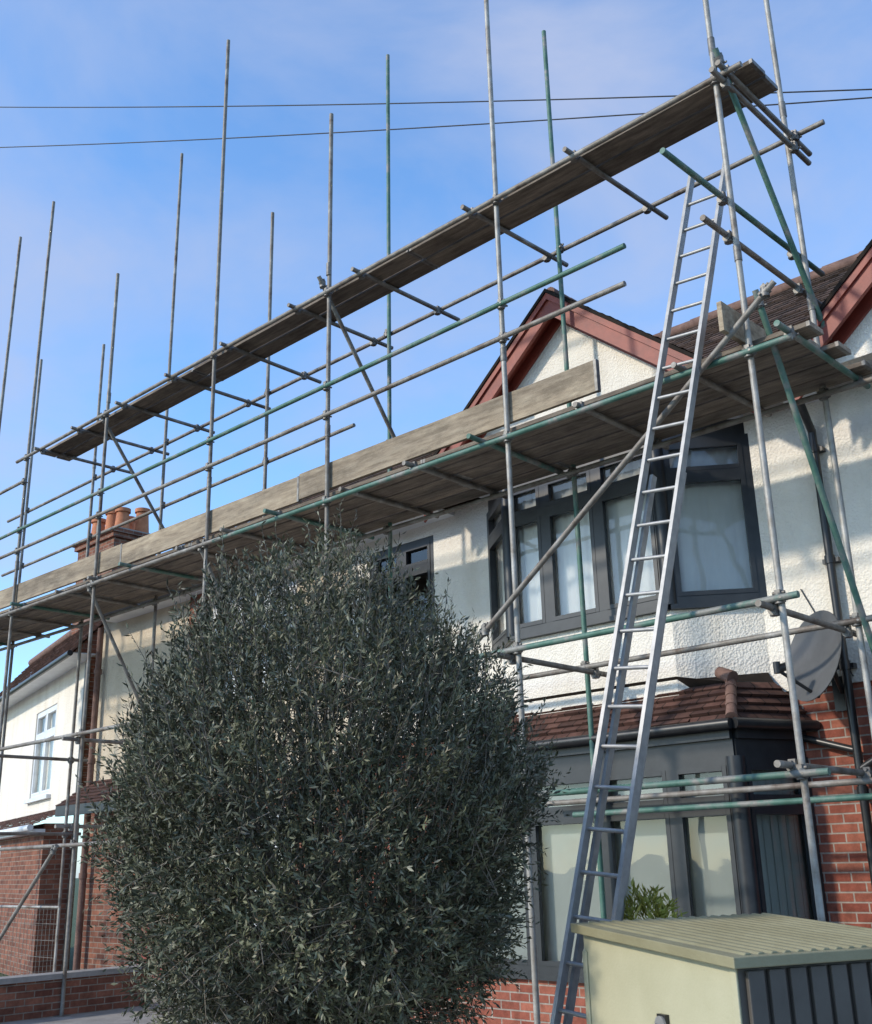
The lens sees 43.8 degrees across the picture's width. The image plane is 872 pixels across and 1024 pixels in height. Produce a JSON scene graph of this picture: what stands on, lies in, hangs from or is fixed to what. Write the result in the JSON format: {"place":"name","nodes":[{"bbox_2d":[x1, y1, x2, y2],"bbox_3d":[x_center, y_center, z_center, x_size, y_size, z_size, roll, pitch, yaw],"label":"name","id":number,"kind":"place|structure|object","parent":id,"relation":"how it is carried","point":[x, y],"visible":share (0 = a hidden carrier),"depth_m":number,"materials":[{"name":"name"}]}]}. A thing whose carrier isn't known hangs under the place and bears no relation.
{"place":"outdoors","nodes":[
{"label":"outdoors","id":0,"kind":"place"},
{"bbox_2d":[0,997,217,1023],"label":"front garden paving","id":1,"kind":"structure","parent":0,"point":[113,1016],"depth_m":12.28,"materials":[{"name":"concrete"}]},
{"bbox_2d":[0,905,60,975],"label":"fence panel","id":2,"kind":"object","parent":1,"relation":"on","point":[57,928],"visible":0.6,"depth_m":14.71,"materials":[{"name":"metal"}]},
{"bbox_2d":[0,964,150,1022],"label":"wall and coping","id":3,"kind":"structure","parent":1,"relation":"on","point":[30,996],"depth_m":12.72,"materials":[{"name":"brown brick"}]},
{"bbox_2d":[73,500,570,1023],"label":"evergreen tree","id":4,"kind":"object","parent":1,"relation":"on","point":[319,932],"visible":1,"depth_m":5.14,"materials":[{"name":"green plant"}]},
{"bbox_2d":[0,0,871,1023],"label":"scaffolding","id":5,"kind":"object","parent":1,"relation":"on","point":[756,370],"visible":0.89,"depth_m":10.36,"materials":[{"name":"metal"}]},
{"bbox_2d":[550,163,725,1023],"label":"aluminium ladder","id":6,"kind":"object","parent":1,"relation":"on","point":[628,831],"visible":0.92,"depth_m":7.33,"materials":[{"name":"silver metal"}]},
{"bbox_2d":[623,877,687,919],"bbox_3d":[1.307,2.961,6.512,0.531,1.458,0.483,-1,-18,-3],"label":"shrub","id":7,"kind":"object","parent":1,"relation":"on","point":[654,902],"visible":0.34,"depth_m":6.64,"materials":[{"name":"green plant"}]},
{"bbox_2d":[570,913,871,1023],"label":"garden storage box","id":8,"kind":"object","parent":1,"relation":"on","point":[761,968],"visible":1,"depth_m":4.29,"materials":[{"name":"beige plastic"}]},
{"bbox_2d":[0,878,431,1023],"bbox_3d":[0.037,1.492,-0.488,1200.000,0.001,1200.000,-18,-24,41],"label":"ground","id":9,"kind":"structure","parent":0,"point":[73,925],"depth_m":33.64,"materials":[{"name":"grey concrete"}]},
{"bbox_2d":[0,653,95,975],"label":"walls","id":10,"kind":"structure","parent":9,"relation":"on","point":[19,870],"depth_m":18.67,"materials":[{"name":"white paint"}]},
{"bbox_2d":[0,704,56,846],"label":"windows","id":11,"kind":"structure","parent":10,"relation":"attached to","point":[48,715],"depth_m":20.62,"materials":[{"name":"white plastic"}]},
{"bbox_2d":[0,618,103,970],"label":"roofs","id":12,"kind":"structure","parent":9,"relation":"on","point":[56,659],"depth_m":19.82,"materials":[{"name":"red tile"}]},
{"bbox_2d":[71,507,155,650],"bbox_3d":[-6.842,1.933,22.966,1.700,4.020,1.200,-18,-24,41],"label":"brick chimney","id":13,"kind":"object","parent":12,"relation":"on","point":[131,531],"visible":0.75,"depth_m":22.96,"materials":[{"name":"brick"}]},
{"bbox_2d":[80,549,352,994],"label":"front wall","id":14,"kind":"structure","parent":9,"relation":"on","point":[113,690],"depth_m":16.57,"materials":[{"name":"cream painted render"},{"name":"brown brick"}]},
{"bbox_2d":[73,628,103,969],"bbox_3d":[-5.373,4.430,16.761,0.126,5.350,0.126,-18,-24,41],"label":"downpipe","id":15,"kind":"object","parent":14,"relation":"attached to","point":[91,762],"visible":0.81,"depth_m":16.80,"materials":[{"name":"plastic"}]},
{"bbox_2d":[55,779,157,816],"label":"porch roof","id":16,"kind":"structure","parent":14,"relation":"attached to","point":[93,793],"depth_m":16.13,"materials":[{"name":"red tile"}]},
{"bbox_2d":[137,581,296,978],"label":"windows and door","id":17,"kind":"structure","parent":14,"relation":"attached to","point":[233,692],"depth_m":14.86,"materials":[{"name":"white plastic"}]},
{"bbox_2d":[351,374,871,1023],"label":"front wall","id":18,"kind":"structure","parent":9,"relation":"on","point":[461,548],"depth_m":9.38,"materials":[{"name":"white paint"}]},
{"bbox_2d":[371,535,438,636],"bbox_3d":[-0.392,0.958,12.926,1.200,1.170,0.200,-18,-24,41],"label":"window","id":19,"kind":"structure","parent":18,"relation":"attached to","point":[426,566],"depth_m":12.87,"materials":[{"name":"black glass"}]},
{"bbox_2d":[101,392,871,885],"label":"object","id":20,"kind":"object","parent":18,"relation":"attached to","point":[845,664],"visible":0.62,"depth_m":9.12,"materials":[{"name":"black plastic"}]},
{"bbox_2d":[184,250,862,544],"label":"roof","id":21,"kind":"structure","parent":18,"relation":"on","point":[786,306],"depth_m":12.74,"materials":[{"name":"brown tile"}]},
{"bbox_2d":[414,287,753,522],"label":"front gable","id":22,"kind":"structure","parent":18,"relation":"on","point":[625,354],"depth_m":11.09,"materials":[{"name":"white roughcast render"},{"name":"red-brown painted wood"},{"name":"clay tile"}]},
{"bbox_2d":[488,419,771,719],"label":"bay upper wall","id":23,"kind":"structure","parent":18,"relation":"attached to","point":[747,658],"depth_m":9.78,"materials":[{"name":"white paint"}]},
{"bbox_2d":[486,433,766,649],"bbox_3d":[1.594,0.352,10.726,3.244,1.580,0.636,-18,-24,41],"label":"bay upper window","id":24,"kind":"structure","parent":23,"relation":"in","point":[718,555],"depth_m":10.24,"materials":[{"name":"glass"}]},
{"bbox_2d":[468,755,827,976],"bbox_3d":[1.584,3.207,9.704,3.590,1.720,0.770,-18,-24,41],"label":"bay lower window","id":25,"kind":"structure","parent":18,"relation":"attached to","point":[697,863],"depth_m":8.94,"materials":[{"name":"glass"}]},
{"bbox_2d":[773,610,855,711],"bbox_3d":[3.065,1.187,8.741,0.551,0.770,0.771,-11,-21,28],"label":"satellite dish","id":26,"kind":"object","parent":18,"relation":"attached to","point":[816,656],"visible":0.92,"depth_m":8.71,"materials":[{"name":"grey metal"}]},
{"bbox_2d":[795,239,871,399],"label":"front gable","id":27,"kind":"structure","parent":18,"relation":"on","point":[846,308],"depth_m":8.91,"materials":[{"name":"red-brown painted wood"},{"name":"white render"},{"name":"clay tile"}]},
{"bbox_2d":[466,727,806,1023],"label":"bay lower wall","id":28,"kind":"structure","parent":9,"relation":"on","point":[516,1007],"depth_m":9.40,"materials":[{"name":"red brick"}]},
{"bbox_2d":[469,667,819,751],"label":"bay skirt roof","id":29,"kind":"structure","parent":28,"relation":"on","point":[725,698],"depth_m":9.23,"materials":[{"name":"red tile"}]},
{"bbox_2d":[0,89,871,107],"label":"overhead wire","id":30,"kind":"object","parent":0,"point":[429,102],"visible":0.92,"depth_m":15.58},
{"bbox_2d":[0,97,871,147],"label":"overhead wire","id":31,"kind":"object","parent":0,"point":[426,127],"visible":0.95,"depth_m":15.63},
{"bbox_2d":[0,0,871,877],"label":"sky","id":32,"kind":"structure","parent":0,"point":[115,211],"materials":[{"name":"blue"}]},
{"bbox_2d":[386,548,813,917],"bbox_3d":[4.747,1.245,10.288,12.500,6.900,3.140,-18,-24,41],"label":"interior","id":33,"kind":"object","parent":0,"point":[418,556],"depth_m":14.12,"materials":[{"name":"black"}]}
]}

